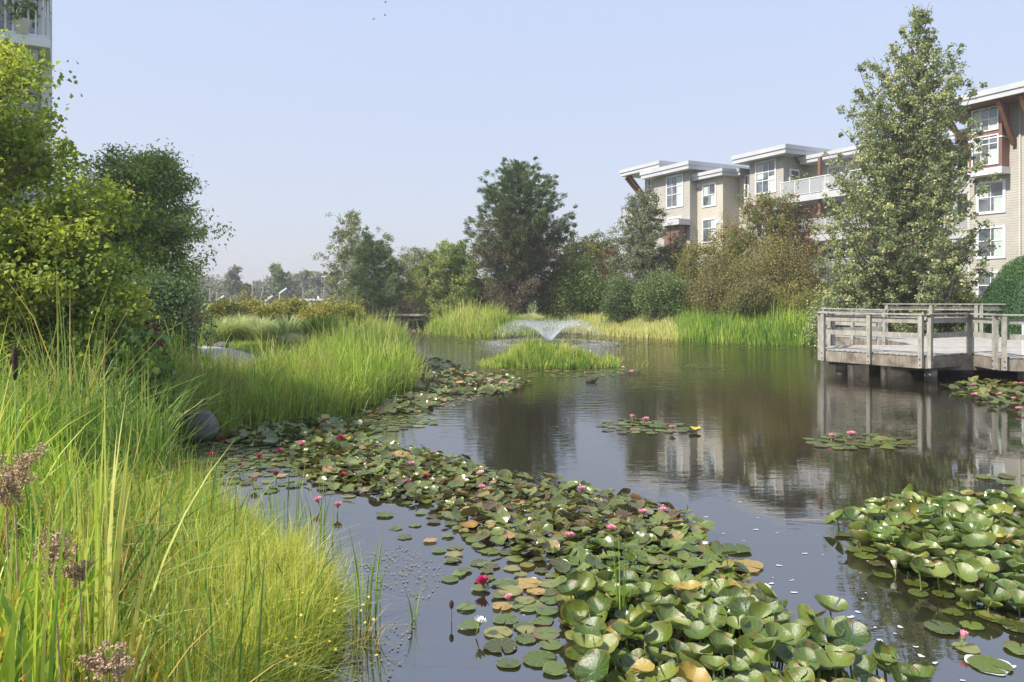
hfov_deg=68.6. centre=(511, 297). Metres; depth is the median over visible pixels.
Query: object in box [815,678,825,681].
lily pad
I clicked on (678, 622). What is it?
lily pad
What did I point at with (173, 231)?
locust tree
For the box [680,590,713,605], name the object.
lily pad
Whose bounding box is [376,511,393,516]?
lily pad
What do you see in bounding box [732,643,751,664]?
lily pad
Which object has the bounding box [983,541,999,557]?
lily pad
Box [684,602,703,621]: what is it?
lily pad
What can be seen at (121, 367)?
cattail
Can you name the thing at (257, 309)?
shrub
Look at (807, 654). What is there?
lily pad
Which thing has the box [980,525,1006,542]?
lily pad
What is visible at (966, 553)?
lily pad
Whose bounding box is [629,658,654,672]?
lily pad
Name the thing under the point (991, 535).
lily pad
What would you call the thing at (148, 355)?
broadleaf shrub
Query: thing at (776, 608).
lily pad
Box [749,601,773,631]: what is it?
lily pad
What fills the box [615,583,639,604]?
lily pad
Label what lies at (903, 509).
lily pad
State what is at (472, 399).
floating leaves
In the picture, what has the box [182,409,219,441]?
boulder
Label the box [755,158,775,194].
window
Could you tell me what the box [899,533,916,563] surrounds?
lily pad
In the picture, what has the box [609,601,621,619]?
lily pad
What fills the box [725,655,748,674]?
lily pad
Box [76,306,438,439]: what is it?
reeds
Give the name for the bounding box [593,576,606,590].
lily pad
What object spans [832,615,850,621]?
lily pad
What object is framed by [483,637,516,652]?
lily pad
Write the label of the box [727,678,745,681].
lily pad
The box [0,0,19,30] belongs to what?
window
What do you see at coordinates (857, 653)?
lily pad
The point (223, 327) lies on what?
grass clump
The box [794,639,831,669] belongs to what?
lily pad
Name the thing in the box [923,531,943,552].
lily pad
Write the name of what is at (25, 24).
potted plant
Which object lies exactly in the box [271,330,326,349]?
grass clump
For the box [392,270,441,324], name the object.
shrub
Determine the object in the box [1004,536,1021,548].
lily pad
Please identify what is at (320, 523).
reed clump
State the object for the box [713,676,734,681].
lily pad
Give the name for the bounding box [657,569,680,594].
lily pad
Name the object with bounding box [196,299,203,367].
grass plume
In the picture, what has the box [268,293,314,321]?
shrub
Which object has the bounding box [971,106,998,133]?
window
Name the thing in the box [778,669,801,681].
lily pad
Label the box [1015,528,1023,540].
lily pad
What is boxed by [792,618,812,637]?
lily pad
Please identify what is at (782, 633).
lily pad
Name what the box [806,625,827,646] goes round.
lily pad
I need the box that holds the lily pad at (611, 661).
[609,648,630,675]
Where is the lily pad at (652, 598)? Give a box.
[645,594,663,620]
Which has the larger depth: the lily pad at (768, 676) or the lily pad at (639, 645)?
the lily pad at (639, 645)
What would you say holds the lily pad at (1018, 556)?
on the water
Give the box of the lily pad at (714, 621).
[708,617,718,627]
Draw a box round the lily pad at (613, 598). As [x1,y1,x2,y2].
[608,596,618,619]
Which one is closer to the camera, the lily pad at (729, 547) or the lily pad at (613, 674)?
the lily pad at (613, 674)
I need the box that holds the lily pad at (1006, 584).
[994,579,1023,600]
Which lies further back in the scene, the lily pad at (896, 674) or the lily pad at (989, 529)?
the lily pad at (989, 529)
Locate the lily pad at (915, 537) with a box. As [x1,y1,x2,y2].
[898,533,922,541]
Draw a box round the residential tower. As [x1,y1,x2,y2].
[0,0,51,216]
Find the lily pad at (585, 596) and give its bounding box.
[576,590,602,601]
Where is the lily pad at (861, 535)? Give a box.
[848,529,871,546]
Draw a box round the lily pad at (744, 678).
[722,675,753,681]
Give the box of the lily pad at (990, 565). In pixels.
[971,556,999,591]
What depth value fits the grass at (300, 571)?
5.18 m
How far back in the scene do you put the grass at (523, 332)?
48.78 m
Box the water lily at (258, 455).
[255,453,262,462]
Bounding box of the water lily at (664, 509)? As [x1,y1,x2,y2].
[658,506,666,511]
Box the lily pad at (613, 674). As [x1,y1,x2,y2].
[606,669,621,681]
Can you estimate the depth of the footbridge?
61.55 m
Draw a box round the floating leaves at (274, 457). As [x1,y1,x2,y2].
[176,415,414,487]
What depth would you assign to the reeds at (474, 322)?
46.78 m
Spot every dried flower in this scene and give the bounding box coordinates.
[0,442,49,681]
[0,469,40,628]
[26,520,82,681]
[62,558,92,681]
[73,639,135,681]
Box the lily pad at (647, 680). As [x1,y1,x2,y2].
[639,679,656,681]
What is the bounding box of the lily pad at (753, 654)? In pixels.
[740,648,759,665]
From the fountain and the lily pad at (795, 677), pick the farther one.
the fountain
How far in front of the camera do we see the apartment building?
50.14 m
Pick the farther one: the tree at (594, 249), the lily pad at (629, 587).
the tree at (594, 249)
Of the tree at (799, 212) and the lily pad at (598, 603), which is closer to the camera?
the lily pad at (598, 603)
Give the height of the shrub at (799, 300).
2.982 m
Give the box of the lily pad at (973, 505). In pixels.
[970,504,990,507]
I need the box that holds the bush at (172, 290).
[113,257,225,362]
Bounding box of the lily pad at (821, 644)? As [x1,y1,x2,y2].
[817,642,826,670]
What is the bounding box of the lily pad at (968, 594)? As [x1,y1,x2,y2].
[955,587,984,609]
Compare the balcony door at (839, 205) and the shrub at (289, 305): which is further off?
the balcony door at (839, 205)
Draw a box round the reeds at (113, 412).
[0,260,271,483]
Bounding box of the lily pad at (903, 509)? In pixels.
[901,507,918,531]
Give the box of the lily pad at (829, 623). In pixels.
[814,617,843,642]
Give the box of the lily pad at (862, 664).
[853,655,877,676]
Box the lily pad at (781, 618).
[770,612,790,624]
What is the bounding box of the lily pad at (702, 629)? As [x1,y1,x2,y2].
[684,621,713,664]
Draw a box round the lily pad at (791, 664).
[784,659,809,677]
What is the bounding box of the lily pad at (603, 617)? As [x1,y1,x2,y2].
[591,610,607,621]
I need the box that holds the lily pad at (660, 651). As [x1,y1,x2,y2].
[652,646,667,664]
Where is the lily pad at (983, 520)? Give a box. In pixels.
[964,513,992,527]
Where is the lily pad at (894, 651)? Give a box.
[869,646,897,677]
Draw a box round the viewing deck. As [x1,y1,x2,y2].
[817,300,1023,382]
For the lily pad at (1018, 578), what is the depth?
5.75 m
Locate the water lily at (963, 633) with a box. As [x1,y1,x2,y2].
[959,629,967,646]
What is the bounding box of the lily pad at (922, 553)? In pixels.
[909,551,928,576]
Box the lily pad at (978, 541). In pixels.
[962,533,991,548]
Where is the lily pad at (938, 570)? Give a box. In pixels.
[920,563,952,590]
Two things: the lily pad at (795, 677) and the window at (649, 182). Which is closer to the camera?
the lily pad at (795, 677)
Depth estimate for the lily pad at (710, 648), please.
4.73 m
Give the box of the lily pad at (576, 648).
[572,645,597,655]
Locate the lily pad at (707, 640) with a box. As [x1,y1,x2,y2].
[705,637,718,655]
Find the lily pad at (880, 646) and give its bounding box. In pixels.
[872,640,895,675]
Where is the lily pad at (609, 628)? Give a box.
[604,622,619,644]
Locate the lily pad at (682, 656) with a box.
[678,649,702,667]
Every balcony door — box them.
[789,168,799,181]
[827,163,847,190]
[827,205,847,232]
[827,245,847,275]
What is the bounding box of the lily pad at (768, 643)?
[752,637,780,667]
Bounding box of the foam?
[706,512,1016,680]
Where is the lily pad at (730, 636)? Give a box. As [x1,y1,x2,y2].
[719,629,736,640]
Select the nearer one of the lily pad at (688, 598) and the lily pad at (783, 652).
the lily pad at (783, 652)
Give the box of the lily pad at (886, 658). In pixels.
[872,653,896,681]
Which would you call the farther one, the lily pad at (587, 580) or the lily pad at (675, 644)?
the lily pad at (587, 580)
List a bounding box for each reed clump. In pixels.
[252,460,305,522]
[294,481,344,541]
[329,602,407,660]
[334,522,388,627]
[405,581,422,623]
[610,508,628,614]
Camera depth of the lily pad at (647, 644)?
4.66 m
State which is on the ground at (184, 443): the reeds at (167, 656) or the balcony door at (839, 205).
the reeds at (167, 656)
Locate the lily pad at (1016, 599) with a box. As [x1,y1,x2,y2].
[1001,589,1023,614]
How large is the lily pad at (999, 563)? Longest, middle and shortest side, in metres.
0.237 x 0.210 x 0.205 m
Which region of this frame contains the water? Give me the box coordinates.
[171,321,1023,681]
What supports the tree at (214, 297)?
on the ground at (184, 443)
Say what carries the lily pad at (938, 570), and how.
on the water
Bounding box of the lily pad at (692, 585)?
[673,580,702,593]
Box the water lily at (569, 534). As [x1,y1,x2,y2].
[564,532,574,540]
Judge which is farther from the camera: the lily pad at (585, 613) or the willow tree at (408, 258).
the willow tree at (408, 258)
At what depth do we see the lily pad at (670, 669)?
4.39 m
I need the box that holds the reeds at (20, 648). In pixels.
[0,276,274,681]
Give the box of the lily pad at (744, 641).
[737,632,776,665]
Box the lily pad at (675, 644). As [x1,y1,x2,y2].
[669,638,690,662]
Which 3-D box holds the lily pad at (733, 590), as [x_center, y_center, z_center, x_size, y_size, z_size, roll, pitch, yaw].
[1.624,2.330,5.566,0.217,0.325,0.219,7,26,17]
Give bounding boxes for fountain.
[470,318,623,346]
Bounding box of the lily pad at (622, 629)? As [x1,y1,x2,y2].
[611,621,643,649]
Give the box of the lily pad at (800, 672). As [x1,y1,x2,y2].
[786,667,814,681]
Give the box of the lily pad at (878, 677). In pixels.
[870,673,885,681]
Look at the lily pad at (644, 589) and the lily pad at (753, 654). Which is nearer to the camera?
the lily pad at (753, 654)
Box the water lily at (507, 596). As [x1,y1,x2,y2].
[504,593,511,603]
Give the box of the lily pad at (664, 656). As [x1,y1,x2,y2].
[648,646,676,665]
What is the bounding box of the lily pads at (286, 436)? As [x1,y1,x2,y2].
[170,328,1023,674]
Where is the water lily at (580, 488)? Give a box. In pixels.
[577,485,584,493]
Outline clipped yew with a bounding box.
[978,255,1023,336]
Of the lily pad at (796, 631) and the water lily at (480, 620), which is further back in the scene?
the water lily at (480, 620)
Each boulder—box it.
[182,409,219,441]
[213,341,228,347]
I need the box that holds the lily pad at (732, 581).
[716,573,741,587]
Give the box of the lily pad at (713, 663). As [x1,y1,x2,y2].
[699,655,728,678]
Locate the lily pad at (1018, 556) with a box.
[1013,552,1023,562]
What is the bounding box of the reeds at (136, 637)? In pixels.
[0,461,339,681]
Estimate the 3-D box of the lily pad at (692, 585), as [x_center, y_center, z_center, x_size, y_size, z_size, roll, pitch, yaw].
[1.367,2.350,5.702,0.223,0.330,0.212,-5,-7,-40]
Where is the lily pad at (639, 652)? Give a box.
[631,648,644,658]
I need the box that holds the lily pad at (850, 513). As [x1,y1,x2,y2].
[843,507,865,537]
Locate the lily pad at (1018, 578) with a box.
[1009,574,1023,583]
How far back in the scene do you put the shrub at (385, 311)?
66.97 m
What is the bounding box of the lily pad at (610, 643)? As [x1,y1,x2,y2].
[593,633,618,675]
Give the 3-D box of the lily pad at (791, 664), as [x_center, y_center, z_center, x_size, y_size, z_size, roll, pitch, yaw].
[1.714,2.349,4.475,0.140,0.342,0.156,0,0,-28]
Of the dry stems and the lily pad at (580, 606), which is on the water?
the lily pad at (580, 606)
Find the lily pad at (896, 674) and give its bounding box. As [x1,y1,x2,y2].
[889,662,918,681]
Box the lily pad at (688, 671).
[675,661,711,681]
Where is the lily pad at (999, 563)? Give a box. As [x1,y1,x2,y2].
[991,555,1015,572]
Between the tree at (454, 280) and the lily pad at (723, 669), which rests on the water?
the lily pad at (723, 669)
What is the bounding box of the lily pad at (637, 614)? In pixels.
[629,605,644,644]
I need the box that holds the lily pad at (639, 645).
[636,642,643,649]
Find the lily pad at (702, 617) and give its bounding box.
[698,613,715,642]
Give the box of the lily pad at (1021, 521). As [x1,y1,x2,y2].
[1018,517,1023,528]
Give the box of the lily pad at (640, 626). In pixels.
[627,621,649,643]
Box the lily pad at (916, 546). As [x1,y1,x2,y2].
[907,541,929,551]
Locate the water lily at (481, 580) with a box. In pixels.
[475,575,488,590]
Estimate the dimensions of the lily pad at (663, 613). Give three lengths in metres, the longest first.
0.345 x 0.238 x 0.225 m
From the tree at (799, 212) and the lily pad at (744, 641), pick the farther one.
the tree at (799, 212)
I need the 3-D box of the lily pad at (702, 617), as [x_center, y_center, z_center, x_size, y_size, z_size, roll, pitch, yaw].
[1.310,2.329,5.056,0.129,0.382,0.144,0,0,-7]
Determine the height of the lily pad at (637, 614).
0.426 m
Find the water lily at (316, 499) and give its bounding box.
[313,496,321,509]
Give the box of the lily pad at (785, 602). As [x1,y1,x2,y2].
[770,599,787,608]
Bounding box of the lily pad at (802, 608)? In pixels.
[797,603,815,624]
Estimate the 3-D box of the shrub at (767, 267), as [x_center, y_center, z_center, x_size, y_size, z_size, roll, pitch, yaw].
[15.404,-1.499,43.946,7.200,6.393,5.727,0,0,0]
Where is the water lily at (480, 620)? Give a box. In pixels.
[474,616,485,634]
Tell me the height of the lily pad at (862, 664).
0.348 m
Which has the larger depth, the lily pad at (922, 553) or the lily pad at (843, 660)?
the lily pad at (922, 553)
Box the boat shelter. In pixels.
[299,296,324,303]
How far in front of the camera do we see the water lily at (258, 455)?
10.84 m
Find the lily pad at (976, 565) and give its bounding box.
[962,558,988,588]
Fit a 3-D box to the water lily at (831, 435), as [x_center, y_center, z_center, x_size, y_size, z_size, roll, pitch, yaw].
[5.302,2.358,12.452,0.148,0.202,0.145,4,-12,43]
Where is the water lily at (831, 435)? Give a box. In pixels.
[828,433,835,441]
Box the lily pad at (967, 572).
[948,562,977,600]
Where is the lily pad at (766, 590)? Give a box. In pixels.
[758,581,778,600]
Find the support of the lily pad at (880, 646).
on the water
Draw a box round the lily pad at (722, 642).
[708,630,740,676]
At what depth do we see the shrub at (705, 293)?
43.21 m
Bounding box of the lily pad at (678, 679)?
[663,677,686,681]
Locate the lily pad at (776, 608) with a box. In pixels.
[766,603,783,615]
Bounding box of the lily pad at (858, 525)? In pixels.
[847,521,867,542]
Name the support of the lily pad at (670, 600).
on the water
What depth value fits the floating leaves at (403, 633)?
5.97 m
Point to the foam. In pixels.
(967, 656)
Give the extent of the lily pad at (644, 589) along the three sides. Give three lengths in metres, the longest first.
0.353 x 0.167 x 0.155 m
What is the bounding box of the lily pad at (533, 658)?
[523,650,556,666]
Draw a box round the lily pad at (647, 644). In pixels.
[644,640,657,661]
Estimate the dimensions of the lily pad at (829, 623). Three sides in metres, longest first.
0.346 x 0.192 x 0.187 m
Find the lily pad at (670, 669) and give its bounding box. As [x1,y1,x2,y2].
[645,661,678,681]
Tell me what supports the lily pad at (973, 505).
on the water
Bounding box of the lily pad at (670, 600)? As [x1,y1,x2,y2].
[649,594,677,606]
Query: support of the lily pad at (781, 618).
on the water
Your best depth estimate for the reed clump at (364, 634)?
5.14 m
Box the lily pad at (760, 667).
[749,663,782,681]
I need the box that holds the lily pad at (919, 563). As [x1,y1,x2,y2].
[912,556,933,589]
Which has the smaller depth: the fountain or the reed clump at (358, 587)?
the reed clump at (358, 587)
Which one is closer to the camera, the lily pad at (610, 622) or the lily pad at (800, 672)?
the lily pad at (800, 672)
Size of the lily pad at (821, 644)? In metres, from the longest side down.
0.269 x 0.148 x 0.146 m
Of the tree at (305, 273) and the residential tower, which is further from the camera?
the tree at (305, 273)
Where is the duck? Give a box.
[586,377,598,382]
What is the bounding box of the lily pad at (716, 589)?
[710,578,729,596]
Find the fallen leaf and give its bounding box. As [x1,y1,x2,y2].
[689,426,700,430]
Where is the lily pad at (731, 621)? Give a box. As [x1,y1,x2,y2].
[725,614,747,636]
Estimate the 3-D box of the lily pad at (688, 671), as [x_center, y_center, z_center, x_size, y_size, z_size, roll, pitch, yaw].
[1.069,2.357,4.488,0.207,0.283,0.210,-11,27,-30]
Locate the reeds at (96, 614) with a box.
[0,382,231,681]
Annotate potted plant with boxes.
[1,0,51,34]
[791,170,815,194]
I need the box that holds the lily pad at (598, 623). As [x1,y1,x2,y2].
[572,617,606,636]
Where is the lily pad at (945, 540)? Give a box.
[930,535,955,549]
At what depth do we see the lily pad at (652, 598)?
5.49 m
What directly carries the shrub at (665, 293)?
on the ground at (184, 443)
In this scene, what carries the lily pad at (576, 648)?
on the water
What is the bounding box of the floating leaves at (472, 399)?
[377,369,526,417]
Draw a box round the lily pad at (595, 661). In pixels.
[573,649,609,681]
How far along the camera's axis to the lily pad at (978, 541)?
6.67 m
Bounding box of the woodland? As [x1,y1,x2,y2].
[187,272,350,302]
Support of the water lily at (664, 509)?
on the water
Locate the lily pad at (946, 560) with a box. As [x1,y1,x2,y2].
[942,556,960,589]
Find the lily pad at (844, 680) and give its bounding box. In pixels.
[832,678,856,681]
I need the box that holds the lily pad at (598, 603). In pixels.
[586,594,610,616]
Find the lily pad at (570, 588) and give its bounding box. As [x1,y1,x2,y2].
[556,579,581,598]
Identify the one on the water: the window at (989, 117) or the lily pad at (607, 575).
the lily pad at (607, 575)
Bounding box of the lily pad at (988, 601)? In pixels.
[977,595,1002,613]
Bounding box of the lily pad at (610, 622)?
[607,618,628,647]
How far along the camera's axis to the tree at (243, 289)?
149.49 m
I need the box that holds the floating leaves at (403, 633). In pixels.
[350,544,443,680]
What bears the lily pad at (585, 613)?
on the water
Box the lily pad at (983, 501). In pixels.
[980,498,988,504]
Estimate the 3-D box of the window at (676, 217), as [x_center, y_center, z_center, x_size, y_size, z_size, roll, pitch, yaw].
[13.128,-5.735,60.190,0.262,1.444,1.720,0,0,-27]
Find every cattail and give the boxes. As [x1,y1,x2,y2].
[7,323,109,548]
[97,332,132,404]
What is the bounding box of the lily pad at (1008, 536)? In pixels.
[995,533,1013,544]
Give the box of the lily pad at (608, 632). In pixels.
[599,629,620,667]
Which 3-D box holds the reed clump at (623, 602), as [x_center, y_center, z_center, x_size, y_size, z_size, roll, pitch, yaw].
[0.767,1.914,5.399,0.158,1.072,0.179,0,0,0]
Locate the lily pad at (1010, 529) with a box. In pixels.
[998,525,1021,537]
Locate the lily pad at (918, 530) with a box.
[911,525,936,550]
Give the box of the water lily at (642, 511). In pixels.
[638,509,647,519]
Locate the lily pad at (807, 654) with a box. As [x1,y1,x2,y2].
[792,647,819,670]
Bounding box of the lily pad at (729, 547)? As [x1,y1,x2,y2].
[721,543,751,551]
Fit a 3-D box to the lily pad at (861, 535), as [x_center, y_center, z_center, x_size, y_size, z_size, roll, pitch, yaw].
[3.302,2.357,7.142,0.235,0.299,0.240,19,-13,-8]
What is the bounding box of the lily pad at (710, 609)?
[693,601,726,628]
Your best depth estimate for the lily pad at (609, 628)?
5.10 m
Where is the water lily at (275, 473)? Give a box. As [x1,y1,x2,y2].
[271,470,278,481]
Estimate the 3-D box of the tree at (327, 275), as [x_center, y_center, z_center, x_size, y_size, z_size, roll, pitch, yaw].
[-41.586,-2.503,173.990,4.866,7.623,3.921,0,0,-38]
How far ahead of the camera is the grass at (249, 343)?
26.35 m
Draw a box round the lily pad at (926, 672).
[899,663,934,681]
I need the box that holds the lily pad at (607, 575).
[595,570,620,596]
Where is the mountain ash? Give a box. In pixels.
[720,187,825,285]
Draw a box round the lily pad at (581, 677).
[574,672,605,681]
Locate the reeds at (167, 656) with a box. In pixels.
[0,388,358,681]
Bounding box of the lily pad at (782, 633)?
[765,621,796,668]
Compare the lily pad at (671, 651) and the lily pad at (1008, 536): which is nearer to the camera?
the lily pad at (671, 651)
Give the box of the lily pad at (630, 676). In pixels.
[618,668,656,681]
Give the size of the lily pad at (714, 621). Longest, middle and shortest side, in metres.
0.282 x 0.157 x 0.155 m
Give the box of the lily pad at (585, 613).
[569,610,589,641]
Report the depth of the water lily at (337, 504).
8.26 m
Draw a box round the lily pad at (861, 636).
[834,619,870,645]
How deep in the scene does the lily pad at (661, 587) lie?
5.76 m
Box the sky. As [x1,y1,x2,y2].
[52,0,1023,289]
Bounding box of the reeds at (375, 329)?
[289,284,447,382]
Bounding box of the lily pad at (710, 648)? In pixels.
[700,644,718,675]
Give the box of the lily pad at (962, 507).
[951,501,971,515]
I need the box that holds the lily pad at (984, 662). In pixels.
[967,655,1012,672]
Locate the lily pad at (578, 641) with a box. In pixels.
[571,632,602,676]
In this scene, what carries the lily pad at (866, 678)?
on the water
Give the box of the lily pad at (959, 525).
[954,521,975,529]
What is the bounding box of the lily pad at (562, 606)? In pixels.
[560,599,589,617]
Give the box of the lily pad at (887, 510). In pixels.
[879,507,891,515]
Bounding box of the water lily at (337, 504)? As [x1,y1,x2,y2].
[333,502,341,514]
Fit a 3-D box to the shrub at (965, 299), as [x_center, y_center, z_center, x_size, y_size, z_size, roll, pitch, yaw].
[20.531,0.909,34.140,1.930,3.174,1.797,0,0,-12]
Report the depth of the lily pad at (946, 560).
6.12 m
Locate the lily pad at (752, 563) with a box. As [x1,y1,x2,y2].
[726,558,763,571]
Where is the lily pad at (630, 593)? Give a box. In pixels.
[611,588,633,612]
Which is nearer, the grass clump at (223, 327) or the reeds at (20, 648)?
the reeds at (20, 648)
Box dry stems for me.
[1,411,461,681]
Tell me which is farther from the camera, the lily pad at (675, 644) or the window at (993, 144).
the window at (993, 144)
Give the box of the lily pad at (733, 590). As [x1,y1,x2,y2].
[717,585,747,615]
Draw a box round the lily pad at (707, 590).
[693,585,711,598]
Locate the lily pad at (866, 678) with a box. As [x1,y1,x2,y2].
[851,669,881,681]
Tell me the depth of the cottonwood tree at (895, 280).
33.52 m
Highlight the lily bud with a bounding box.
[449,600,453,621]
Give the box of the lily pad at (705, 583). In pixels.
[699,580,711,593]
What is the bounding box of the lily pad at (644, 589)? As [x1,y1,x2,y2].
[634,582,655,596]
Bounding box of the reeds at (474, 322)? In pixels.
[415,292,519,337]
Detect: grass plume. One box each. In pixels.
[182,302,189,385]
[190,304,198,389]
[192,315,200,385]
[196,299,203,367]
[198,306,206,393]
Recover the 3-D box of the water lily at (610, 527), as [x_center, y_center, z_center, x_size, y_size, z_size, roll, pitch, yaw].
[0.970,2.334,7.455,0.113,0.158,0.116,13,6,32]
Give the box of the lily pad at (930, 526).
[916,516,935,529]
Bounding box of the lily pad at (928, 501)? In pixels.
[919,495,930,504]
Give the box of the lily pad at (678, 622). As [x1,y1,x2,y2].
[663,616,691,639]
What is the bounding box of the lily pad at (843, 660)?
[814,645,854,677]
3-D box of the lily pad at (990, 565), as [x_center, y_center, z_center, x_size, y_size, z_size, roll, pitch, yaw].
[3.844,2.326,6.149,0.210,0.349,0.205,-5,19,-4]
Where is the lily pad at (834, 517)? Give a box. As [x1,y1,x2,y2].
[823,509,842,530]
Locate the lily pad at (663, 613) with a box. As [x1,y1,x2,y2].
[654,603,685,646]
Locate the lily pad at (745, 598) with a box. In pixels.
[739,596,758,608]
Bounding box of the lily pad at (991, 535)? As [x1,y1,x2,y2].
[973,532,995,557]
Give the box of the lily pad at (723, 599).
[707,596,733,607]
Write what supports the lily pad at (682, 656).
on the water
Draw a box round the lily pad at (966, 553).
[952,550,976,558]
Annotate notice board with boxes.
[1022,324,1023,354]
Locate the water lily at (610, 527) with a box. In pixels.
[606,523,615,530]
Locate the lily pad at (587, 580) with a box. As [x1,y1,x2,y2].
[567,570,594,594]
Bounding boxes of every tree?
[0,25,173,387]
[0,178,162,395]
[53,138,235,302]
[203,287,224,301]
[220,264,242,300]
[233,282,256,302]
[260,275,277,297]
[268,262,289,297]
[283,276,304,297]
[298,268,316,288]
[307,271,327,297]
[312,209,394,314]
[324,270,343,290]
[345,231,413,319]
[382,245,438,321]
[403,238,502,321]
[462,156,580,315]
[552,230,629,286]
[597,247,628,312]
[598,186,691,310]
[759,198,834,288]
[806,4,1000,332]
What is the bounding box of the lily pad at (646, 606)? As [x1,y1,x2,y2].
[637,602,652,630]
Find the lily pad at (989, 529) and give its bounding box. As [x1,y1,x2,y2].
[979,523,993,531]
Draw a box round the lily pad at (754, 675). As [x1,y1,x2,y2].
[738,668,763,681]
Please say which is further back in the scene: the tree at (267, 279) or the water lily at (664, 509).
the tree at (267, 279)
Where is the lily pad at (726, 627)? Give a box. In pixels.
[718,616,734,638]
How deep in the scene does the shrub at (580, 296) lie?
52.11 m
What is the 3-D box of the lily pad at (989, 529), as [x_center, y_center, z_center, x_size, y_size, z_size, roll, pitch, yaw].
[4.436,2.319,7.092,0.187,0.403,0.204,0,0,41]
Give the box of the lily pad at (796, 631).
[782,623,809,645]
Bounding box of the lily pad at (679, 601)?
[673,595,683,606]
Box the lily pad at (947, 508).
[934,505,957,519]
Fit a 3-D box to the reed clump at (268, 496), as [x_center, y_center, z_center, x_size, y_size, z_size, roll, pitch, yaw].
[-2.514,2.067,8.102,0.535,0.767,0.434,0,0,17]
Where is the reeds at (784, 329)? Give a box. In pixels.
[668,291,817,347]
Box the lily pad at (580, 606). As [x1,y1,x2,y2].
[562,599,588,625]
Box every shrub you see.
[45,301,189,428]
[138,292,174,374]
[204,294,251,322]
[237,292,289,322]
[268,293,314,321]
[291,297,367,329]
[319,262,405,320]
[367,314,380,326]
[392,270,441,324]
[472,276,509,308]
[490,293,531,314]
[531,279,561,315]
[539,246,610,319]
[595,268,645,325]
[596,270,614,313]
[627,263,691,322]
[652,222,688,310]
[670,233,721,315]
[679,249,747,315]
[694,209,751,281]
[710,272,781,320]
[728,217,826,307]
[766,276,821,316]
[794,276,868,347]
[903,247,983,329]
[942,282,980,330]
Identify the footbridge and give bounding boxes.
[380,301,430,325]
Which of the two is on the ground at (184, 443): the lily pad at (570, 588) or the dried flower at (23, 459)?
the dried flower at (23, 459)
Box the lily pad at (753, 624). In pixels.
[740,616,776,639]
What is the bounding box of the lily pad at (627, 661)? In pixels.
[620,653,648,672]
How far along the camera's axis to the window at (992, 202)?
44.79 m
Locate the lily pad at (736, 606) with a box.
[728,596,755,617]
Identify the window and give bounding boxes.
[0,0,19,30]
[647,180,651,194]
[666,173,682,208]
[667,216,681,219]
[702,182,715,207]
[702,217,715,242]
[744,174,748,198]
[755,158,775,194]
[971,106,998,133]
[971,133,998,167]
[976,179,1005,214]
[976,224,1005,258]
[976,270,999,299]
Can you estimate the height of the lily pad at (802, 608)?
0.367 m
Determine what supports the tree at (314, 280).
on the ground at (184, 443)
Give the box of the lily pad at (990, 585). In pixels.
[985,580,1010,609]
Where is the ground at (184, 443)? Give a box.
[168,300,803,681]
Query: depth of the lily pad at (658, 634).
4.95 m
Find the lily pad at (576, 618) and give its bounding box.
[573,615,593,625]
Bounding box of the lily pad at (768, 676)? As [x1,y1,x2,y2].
[761,671,781,681]
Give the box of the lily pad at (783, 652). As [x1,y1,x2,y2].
[773,642,794,663]
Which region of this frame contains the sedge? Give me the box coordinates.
[126,482,404,681]
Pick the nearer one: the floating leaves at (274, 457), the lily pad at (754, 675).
the lily pad at (754, 675)
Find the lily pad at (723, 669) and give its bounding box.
[718,657,729,676]
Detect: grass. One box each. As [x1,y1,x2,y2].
[0,408,426,681]
[109,453,417,681]
[188,336,295,373]
[443,311,765,335]
[477,325,627,368]
[562,311,688,340]
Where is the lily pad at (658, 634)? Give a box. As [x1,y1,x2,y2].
[641,620,671,663]
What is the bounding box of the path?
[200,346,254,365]
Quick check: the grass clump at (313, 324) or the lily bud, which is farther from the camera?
the grass clump at (313, 324)
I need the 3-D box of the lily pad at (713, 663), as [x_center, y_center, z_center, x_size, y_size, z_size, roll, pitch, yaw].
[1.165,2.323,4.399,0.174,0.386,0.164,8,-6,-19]
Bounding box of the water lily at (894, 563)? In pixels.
[890,560,897,575]
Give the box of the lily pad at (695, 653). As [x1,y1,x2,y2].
[681,643,712,662]
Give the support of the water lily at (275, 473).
on the water
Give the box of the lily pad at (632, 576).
[616,569,638,605]
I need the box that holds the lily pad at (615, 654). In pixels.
[609,649,626,669]
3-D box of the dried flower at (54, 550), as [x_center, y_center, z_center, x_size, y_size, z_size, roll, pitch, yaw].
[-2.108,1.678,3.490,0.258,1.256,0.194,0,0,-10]
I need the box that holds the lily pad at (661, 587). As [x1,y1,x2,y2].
[648,580,673,596]
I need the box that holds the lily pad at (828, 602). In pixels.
[814,594,848,618]
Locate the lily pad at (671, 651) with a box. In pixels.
[667,645,679,662]
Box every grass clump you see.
[198,315,244,344]
[206,311,269,340]
[227,314,294,342]
[240,311,315,346]
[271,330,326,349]
[293,313,345,339]
[518,313,547,324]
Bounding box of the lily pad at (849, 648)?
[825,645,856,677]
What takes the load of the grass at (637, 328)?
on the ground at (184, 443)
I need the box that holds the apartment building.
[619,80,1023,311]
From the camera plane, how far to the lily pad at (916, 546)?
6.60 m
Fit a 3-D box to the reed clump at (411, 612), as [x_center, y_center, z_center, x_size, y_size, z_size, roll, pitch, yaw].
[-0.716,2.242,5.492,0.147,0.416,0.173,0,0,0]
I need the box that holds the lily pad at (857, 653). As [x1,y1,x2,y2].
[832,639,866,678]
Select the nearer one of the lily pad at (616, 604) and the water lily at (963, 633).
the water lily at (963, 633)
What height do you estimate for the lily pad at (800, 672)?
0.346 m

